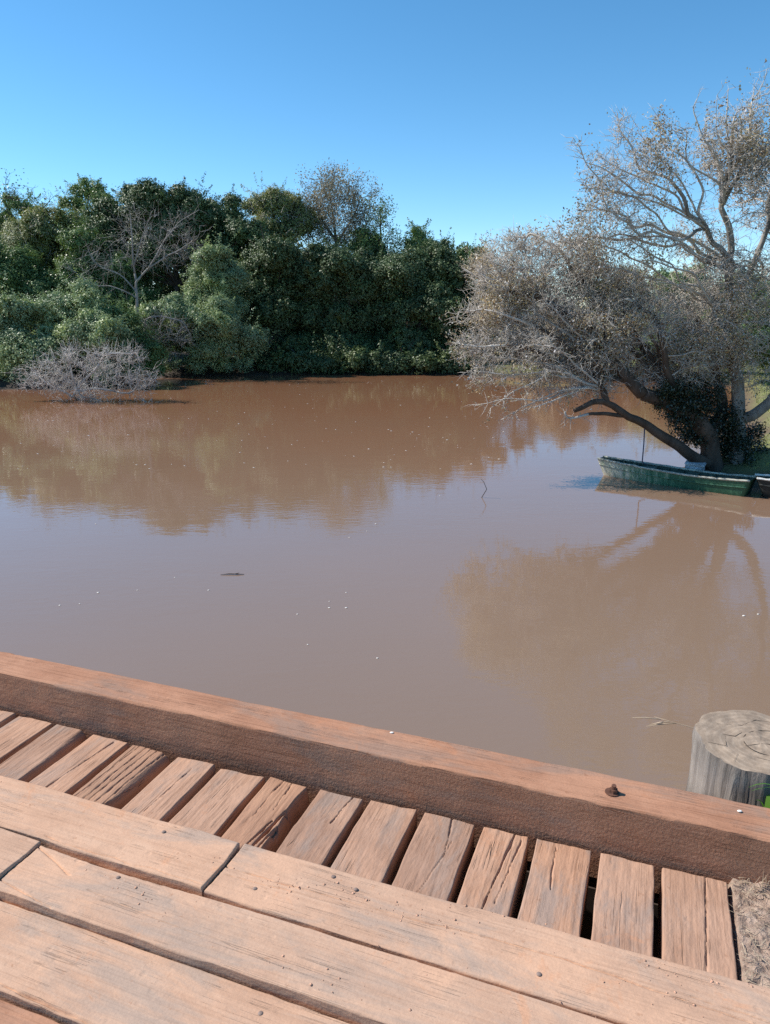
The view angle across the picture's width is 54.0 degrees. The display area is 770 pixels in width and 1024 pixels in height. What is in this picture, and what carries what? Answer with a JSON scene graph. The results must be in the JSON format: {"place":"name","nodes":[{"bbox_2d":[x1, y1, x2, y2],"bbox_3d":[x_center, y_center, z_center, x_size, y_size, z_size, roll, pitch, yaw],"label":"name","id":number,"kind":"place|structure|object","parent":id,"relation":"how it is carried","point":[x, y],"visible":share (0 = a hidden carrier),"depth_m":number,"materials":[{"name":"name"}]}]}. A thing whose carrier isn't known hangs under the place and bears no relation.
{"place":"outdoors","nodes":[
{"label":"outdoors","id":0,"kind":"place"},
{"bbox_2d":[0,374,769,790],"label":"river water","id":1,"kind":"structure","parent":0,"point":[554,594],"depth_m":10.59,"materials":[{"name":"brown liquid"}]},
{"bbox_2d":[0,235,69,302],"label":"shady tree","id":2,"kind":"object","parent":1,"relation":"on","point":[20,266],"visible":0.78,"depth_m":43.42,"materials":[{"name":"green plant"}]},
{"bbox_2d":[1,337,164,402],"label":"dead brush","id":3,"kind":"object","parent":1,"relation":"in","point":[79,387],"visible":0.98,"depth_m":29.12,"materials":[{"name":"grey wood"}]},
{"bbox_2d":[50,203,168,312],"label":"shady tree","id":4,"kind":"object","parent":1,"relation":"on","point":[76,240],"visible":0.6,"depth_m":43.68,"materials":[{"name":"green plant"}]},
{"bbox_2d":[439,216,745,471],"bbox_3d":[4.161,-3.349,15.458,6.169,5.272,2.931,3,15,11],"label":"leaning tree","id":5,"kind":"object","parent":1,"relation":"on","point":[584,328],"visible":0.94,"depth_m":15.04,"materials":[{"name":"grey plant"}]},
{"bbox_2d":[642,429,647,464],"bbox_3d":[5.306,-1.326,15.370,0.137,0.724,0.126,2,15,7],"label":"mooring rope","id":6,"kind":"object","parent":5,"relation":"hanging from","point":[643,448],"visible":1,"depth_m":15.36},
{"bbox_2d":[527,305,661,367],"bbox_3d":[10.791,-8.951,38.925,7.582,4.115,4.680,6,16,21],"label":"waterside shrub","id":7,"kind":"object","parent":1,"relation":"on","point":[575,337],"depth_m":38.58,"materials":[{"name":"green plant"}]},
{"bbox_2d":[597,456,755,496],"bbox_3d":[5.801,-0.696,15.325,3.089,0.487,0.608,12,19,39],"label":"canoe","id":8,"kind":"object","parent":1,"relation":"on","point":[742,485],"visible":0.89,"depth_m":15.10,"materials":[{"name":"green paint"}]},
{"bbox_2d":[685,460,705,470],"bbox_3d":[6.405,-0.905,15.636,0.390,0.252,0.310,12,21,27],"label":"foam box","id":9,"kind":"object","parent":8,"relation":"in","point":[694,465],"visible":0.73,"depth_m":15.51,"materials":[{"name":"plastic"}]},
{"bbox_2d":[755,474,769,497],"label":"rowboat","id":10,"kind":"object","parent":1,"relation":"on","point":[763,480],"visible":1,"depth_m":14.15,"materials":[{"name":"paint"}]},
{"bbox_2d":[0,308,769,488],"bbox_3d":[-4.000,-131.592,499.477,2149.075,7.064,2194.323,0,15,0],"label":"terrain","id":11,"kind":"structure","parent":0,"point":[764,468],"depth_m":34.82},
{"bbox_2d":[0,176,45,238],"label":"feathery tree","id":12,"kind":"object","parent":11,"relation":"on","point":[14,205],"visible":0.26,"depth_m":51.73,"materials":[{"name":"green plant"}]},
{"bbox_2d":[0,168,61,325],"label":"airy tree","id":13,"kind":"object","parent":11,"relation":"on","point":[9,191],"visible":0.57,"depth_m":51.20,"materials":[{"name":"green plant"}]},
{"bbox_2d":[0,270,74,383],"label":"leafy shrub","id":14,"kind":"object","parent":11,"relation":"on","point":[14,311],"visible":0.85,"depth_m":34.17,"materials":[{"name":"green plant"}]},
{"bbox_2d":[0,188,89,272],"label":"bushy tree","id":15,"kind":"object","parent":11,"relation":"on","point":[36,231],"visible":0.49,"depth_m":46.01,"materials":[{"name":"green plant"}]},
{"bbox_2d":[2,263,140,386],"bbox_3d":[-14.873,-8.220,35.374,5.930,6.655,7.172,-14,20,-41],"label":"leafy shrub","id":16,"kind":"object","parent":11,"relation":"on","point":[71,316],"visible":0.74,"depth_m":34.57,"materials":[{"name":"green plant"}]},
{"bbox_2d":[55,173,115,224],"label":"slender tree","id":17,"kind":"object","parent":11,"relation":"on","point":[92,192],"visible":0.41,"depth_m":53.63,"materials":[{"name":"green plant"}]},
{"bbox_2d":[87,285,174,381],"bbox_3d":[-12.382,-8.533,36.740,4.549,4.723,4.575,9,18,31],"label":"leafy shrub","id":18,"kind":"object","parent":11,"relation":"on","point":[156,351],"visible":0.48,"depth_m":36.35,"materials":[{"name":"green plant"}]},
{"bbox_2d":[61,198,211,330],"bbox_3d":[-12.497,-11.366,37.907,8.194,8.560,4.437,0,15,0],"label":"bare tree","id":19,"kind":"object","parent":11,"relation":"on","point":[136,290],"visible":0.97,"depth_m":37.51,"materials":[{"name":"grey wood"}]},
{"bbox_2d":[136,302,197,379],"bbox_3d":[-11.048,-8.543,37.973,3.651,4.164,2.540,0,15,0],"label":"dead bush","id":20,"kind":"object","parent":11,"relation":"on","point":[170,330],"visible":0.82,"depth_m":37.56,"materials":[{"name":"plant"}]},
{"bbox_2d":[65,173,277,355],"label":"dome tree","id":21,"kind":"object","parent":11,"relation":"on","point":[228,223],"visible":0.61,"depth_m":45.04,"materials":[{"name":"green plant"}]},
{"bbox_2d":[128,287,278,375],"bbox_3d":[-9.878,-9.389,40.123,8.076,4.898,5.379,6,16,20],"label":"dome shrub","id":22,"kind":"object","parent":11,"relation":"on","point":[219,330],"visible":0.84,"depth_m":39.16,"materials":[{"name":"green plant"}]},
{"bbox_2d":[179,218,268,318],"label":"cone bush","id":23,"kind":"object","parent":11,"relation":"on","point":[213,271],"visible":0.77,"depth_m":40.72,"materials":[{"name":"green plant"}]},
{"bbox_2d":[2,238,488,340],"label":"wood","id":24,"kind":"object","parent":11,"relation":"on","point":[163,292],"depth_m":56.44,"materials":[{"name":"green plant"}]},
{"bbox_2d":[240,171,325,249],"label":"olive tree","id":25,"kind":"object","parent":11,"relation":"on","point":[290,211],"visible":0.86,"depth_m":49.40,"materials":[{"name":"green plant"}]},
{"bbox_2d":[230,224,345,374],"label":"overhanging tree","id":26,"kind":"object","parent":11,"relation":"on","point":[275,263],"visible":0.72,"depth_m":42.66,"materials":[{"name":"green plant"}]},
{"bbox_2d":[292,159,393,254],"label":"airy tree","id":27,"kind":"object","parent":11,"relation":"on","point":[353,217],"visible":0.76,"depth_m":50.78,"materials":[{"name":"grey plant"}]},
{"bbox_2d":[291,222,407,374],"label":"overhanging tree","id":28,"kind":"object","parent":11,"relation":"on","point":[347,345],"visible":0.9,"depth_m":42.68,"materials":[{"name":"green plant"}]},
{"bbox_2d":[345,191,413,259],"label":"airy tree","id":29,"kind":"object","parent":11,"relation":"on","point":[381,220],"visible":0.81,"depth_m":49.55,"materials":[{"name":"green plant"}]},
{"bbox_2d":[335,224,495,327],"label":"understory tree","id":30,"kind":"object","parent":11,"relation":"on","point":[462,252],"visible":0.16,"depth_m":50.72,"materials":[{"name":"green plant"}]},
{"bbox_2d":[389,217,454,330],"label":"conical tree","id":31,"kind":"object","parent":11,"relation":"on","point":[419,235],"visible":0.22,"depth_m":50.12,"materials":[{"name":"green plant"}]},
{"bbox_2d":[365,230,504,374],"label":"overhanging tree","id":32,"kind":"object","parent":11,"relation":"on","point":[429,281],"visible":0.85,"depth_m":42.66,"materials":[{"name":"green plant"}]},
{"bbox_2d":[457,237,566,361],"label":"brown green tree","id":33,"kind":"object","parent":11,"relation":"on","point":[497,350],"visible":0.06,"depth_m":43.54,"materials":[{"name":"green plant"}]},
{"bbox_2d":[474,848,658,957],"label":"stringer beam","id":34,"kind":"structure","parent":11,"relation":"on","point":[587,926],"depth_m":2.31,"materials":[{"name":"brown wood"}]},
{"bbox_2d":[0,652,769,893],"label":"kerb beam","id":35,"kind":"structure","parent":34,"relation":"on","point":[657,827],"depth_m":2.46,"materials":[{"name":"brown wood"}]},
{"bbox_2d":[658,868,737,979],"bbox_3d":[0.445,1.408,0.981,0.176,0.133,2.607,5,16,19],"label":"cross plank","id":36,"kind":"object","parent":34,"relation":"on","point":[694,924],"visible":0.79,"depth_m":1.98,"materials":[{"name":"brown wood"}]},
{"bbox_2d":[0,781,764,1016],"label":"mud crumbs","id":37,"kind":"object","parent":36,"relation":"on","point":[410,1009],"visible":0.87,"depth_m":1.89,"materials":[{"name":"brown soil"}]},
{"bbox_2d":[581,264,656,320],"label":"distant tree","id":38,"kind":"object","parent":11,"relation":"on","point":[630,290],"visible":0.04,"depth_m":71.86,"materials":[{"name":"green plant"}]},
{"bbox_2d":[526,59,769,464],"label":"lichen tree","id":39,"kind":"object","parent":11,"relation":"on","point":[737,299],"visible":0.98,"depth_m":14.21,"materials":[{"name":"grey plant"}]},
{"bbox_2d":[645,369,769,466],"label":"creeper","id":40,"kind":"object","parent":39,"relation":"attached to","point":[705,400],"visible":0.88,"depth_m":15.38,"materials":[{"name":"green plant"}]},
{"bbox_2d":[531,368,769,469],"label":"bank grass","id":41,"kind":"structure","parent":11,"relation":"on","point":[756,402],"depth_m":28.12,"materials":[{"name":"green plant"}]},
{"bbox_2d":[634,306,748,374],"bbox_3d":[14.908,-8.151,36.895,6.830,4.443,4.578,0,15,0],"label":"waterside shrub","id":42,"kind":"object","parent":11,"relation":"on","point":[680,340],"visible":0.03,"depth_m":36.09,"materials":[{"name":"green plant"}]},
{"bbox_2d":[652,260,769,317],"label":"distant tree","id":43,"kind":"object","parent":11,"relation":"on","point":[667,274],"visible":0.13,"depth_m":64.00,"materials":[{"name":"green plant"}]},
{"bbox_2d":[686,710,769,806],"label":"log post","id":44,"kind":"object","parent":11,"relation":"on","point":[730,755],"visible":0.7,"depth_m":2.43,"materials":[{"name":"grey wood"}]},
{"bbox_2d":[632,717,692,727],"bbox_3d":[1.161,0.828,2.716,0.533,0.137,0.037,6,16,20],"label":"twig","id":45,"kind":"object","parent":44,"relation":"attached to","point":[660,722],"visible":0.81,"depth_m":2.76,"materials":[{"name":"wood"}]},
{"bbox_2d":[709,273,769,378],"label":"tree","id":46,"kind":"object","parent":11,"relation":"on","point":[765,362],"visible":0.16,"depth_m":31.87,"materials":[{"name":"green plant"}]},
{"bbox_2d":[0,0,769,305],"label":"sky","id":47,"kind":"structure","parent":0,"point":[461,110],"materials":[{"name":"blue"}]},
{"bbox_2d":[723,877,769,988],"bbox_3d":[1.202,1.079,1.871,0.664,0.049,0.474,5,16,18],"label":"straw litter","id":48,"kind":"object","parent":0,"point":[750,936],"visible":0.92,"depth_m":1.92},
{"bbox_2d":[731,872,769,899],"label":"grass tuft","id":49,"kind":"object","parent":48,"relation":"on","point":[750,890],"visible":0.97,"depth_m":2.08,"materials":[{"name":"plant"}]},
{"bbox_2d":[752,783,769,807],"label":"grass plant","id":50,"kind":"object","parent":48,"relation":"on","point":[767,803],"depth_m":2.29,"materials":[{"name":"green plant"}]},
{"bbox_3d":[-3.022,1.560,1.217,6.400,0.280,0.165,6,16,20],"label":"stringer beam","id":51,"kind":"object","parent":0,"visible":0},
{"bbox_2d":[0,711,15,727],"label":"cross plank","id":52,"kind":"object","parent":51,"relation":"on","point":[6,717],"visible":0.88,"depth_m":2.98,"materials":[{"name":"brown wood"}]},
{"bbox_2d":[0,716,52,763],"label":"cross plank","id":53,"kind":"object","parent":51,"relation":"on","point":[17,734],"visible":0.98,"depth_m":2.87,"materials":[{"name":"brown wood"}]},
{"bbox_2d":[0,724,86,782],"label":"cross plank","id":54,"kind":"object","parent":51,"relation":"on","point":[32,760],"visible":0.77,"depth_m":2.75,"materials":[{"name":"brown wood"}]},
{"bbox_2d":[29,735,128,794],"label":"cross plank","id":55,"kind":"object","parent":51,"relation":"on","point":[75,770],"visible":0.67,"depth_m":2.67,"materials":[{"name":"brown wood"}]},
{"bbox_2d":[0,828,40,880],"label":"tread board","id":56,"kind":"object","parent":55,"relation":"on","point":[16,849],"visible":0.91,"depth_m":2.16,"materials":[{"name":"brown wood"}]},
{"bbox_2d":[73,745,170,808],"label":"cross plank","id":57,"kind":"object","parent":51,"relation":"on","point":[126,777],"visible":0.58,"depth_m":2.61,"materials":[{"name":"brown wood"}]},
{"bbox_2d":[121,757,215,821],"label":"cross plank","id":58,"kind":"object","parent":51,"relation":"on","point":[172,790],"visible":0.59,"depth_m":2.54,"materials":[{"name":"brown wood"}]},
{"bbox_2d":[168,769,264,836],"bbox_3d":[-0.933,1.281,1.457,0.173,0.134,2.616,5,16,19],"label":"cross plank","id":59,"kind":"object","parent":51,"relation":"on","point":[218,802],"visible":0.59,"depth_m":2.47,"materials":[{"name":"brown wood"}]},
{"bbox_2d":[222,777,308,852],"bbox_3d":[-0.752,1.297,1.398,0.166,0.133,2.615,5,16,19],"label":"cross plank","id":60,"kind":"object","parent":51,"relation":"on","point":[271,814],"visible":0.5,"depth_m":2.42,"materials":[{"name":"brown wood"}]},
{"bbox_2d":[276,790,363,867],"bbox_3d":[-0.581,1.313,1.335,0.157,0.134,2.619,5,16,19],"label":"cross plank","id":61,"kind":"object","parent":51,"relation":"on","point":[321,829],"visible":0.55,"depth_m":2.35,"materials":[{"name":"brown wood"}]},
{"bbox_2d":[204,844,769,1023],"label":"tread board","id":62,"kind":"object","parent":61,"relation":"on","point":[496,949],"visible":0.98,"depth_m":1.84,"materials":[{"name":"brown wood"}]},
{"bbox_2d":[331,800,416,884],"bbox_3d":[-0.408,1.328,1.282,0.165,0.132,2.620,5,16,19],"label":"cross plank","id":63,"kind":"object","parent":51,"relation":"on","point":[376,844],"visible":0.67,"depth_m":2.29,"materials":[{"name":"brown wood"}]},
{"bbox_2d":[392,813,474,902],"bbox_3d":[-0.232,1.345,1.218,0.168,0.133,2.614,5,16,19],"label":"cross plank","id":64,"kind":"object","parent":51,"relation":"on","point":[437,858],"visible":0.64,"depth_m":2.22,"materials":[{"name":"brown wood"}]},
{"bbox_2d":[457,827,528,918],"bbox_3d":[-0.064,1.360,1.159,0.147,0.134,2.616,5,16,19],"label":"cross plank","id":65,"kind":"object","parent":51,"relation":"on","point":[494,880],"visible":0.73,"depth_m":2.16,"materials":[{"name":"brown wood"}]},
{"bbox_2d":[517,839,590,936],"bbox_3d":[0.103,1.377,1.101,0.165,0.132,2.614,5,16,19],"label":"cross plank","id":66,"kind":"object","parent":51,"relation":"on","point":[555,893],"visible":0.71,"depth_m":2.10,"materials":[{"name":"brown wood"}]},
{"bbox_2d":[0,846,611,1023],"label":"tread board","id":67,"kind":"object","parent":66,"relation":"on","point":[241,946],"visible":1,"depth_m":1.82,"materials":[{"name":"brown wood"}]},
{"bbox_2d":[591,853,653,956],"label":"cross plank","id":68,"kind":"object","parent":51,"relation":"on","point":[623,914],"visible":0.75,"depth_m":2.04,"materials":[{"name":"brown wood"}]},
{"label":"cross plank","id":69,"kind":"object","parent":51,"relation":"on","visible":0},
{"bbox_2d":[0,776,239,896],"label":"tread board","id":70,"kind":"object","parent":69,"relation":"on","point":[141,847],"visible":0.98,"depth_m":2.21,"materials":[{"name":"brown wood"}]},
{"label":"cross plank","id":71,"kind":"object","parent":51,"relation":"on","visible":0},
{"bbox_2d":[0,1000,58,1023],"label":"tread board","id":72,"kind":"object","parent":71,"relation":"on","point":[11,1013],"visible":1,"depth_m":1.70,"materials":[{"name":"brown wood"}]},
{"bbox_2d":[0,901,348,1023],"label":"tread board","id":73,"kind":"object","parent":71,"relation":"on","point":[57,971],"visible":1,"depth_m":1.76,"materials":[{"name":"brown wood"}]}
]}

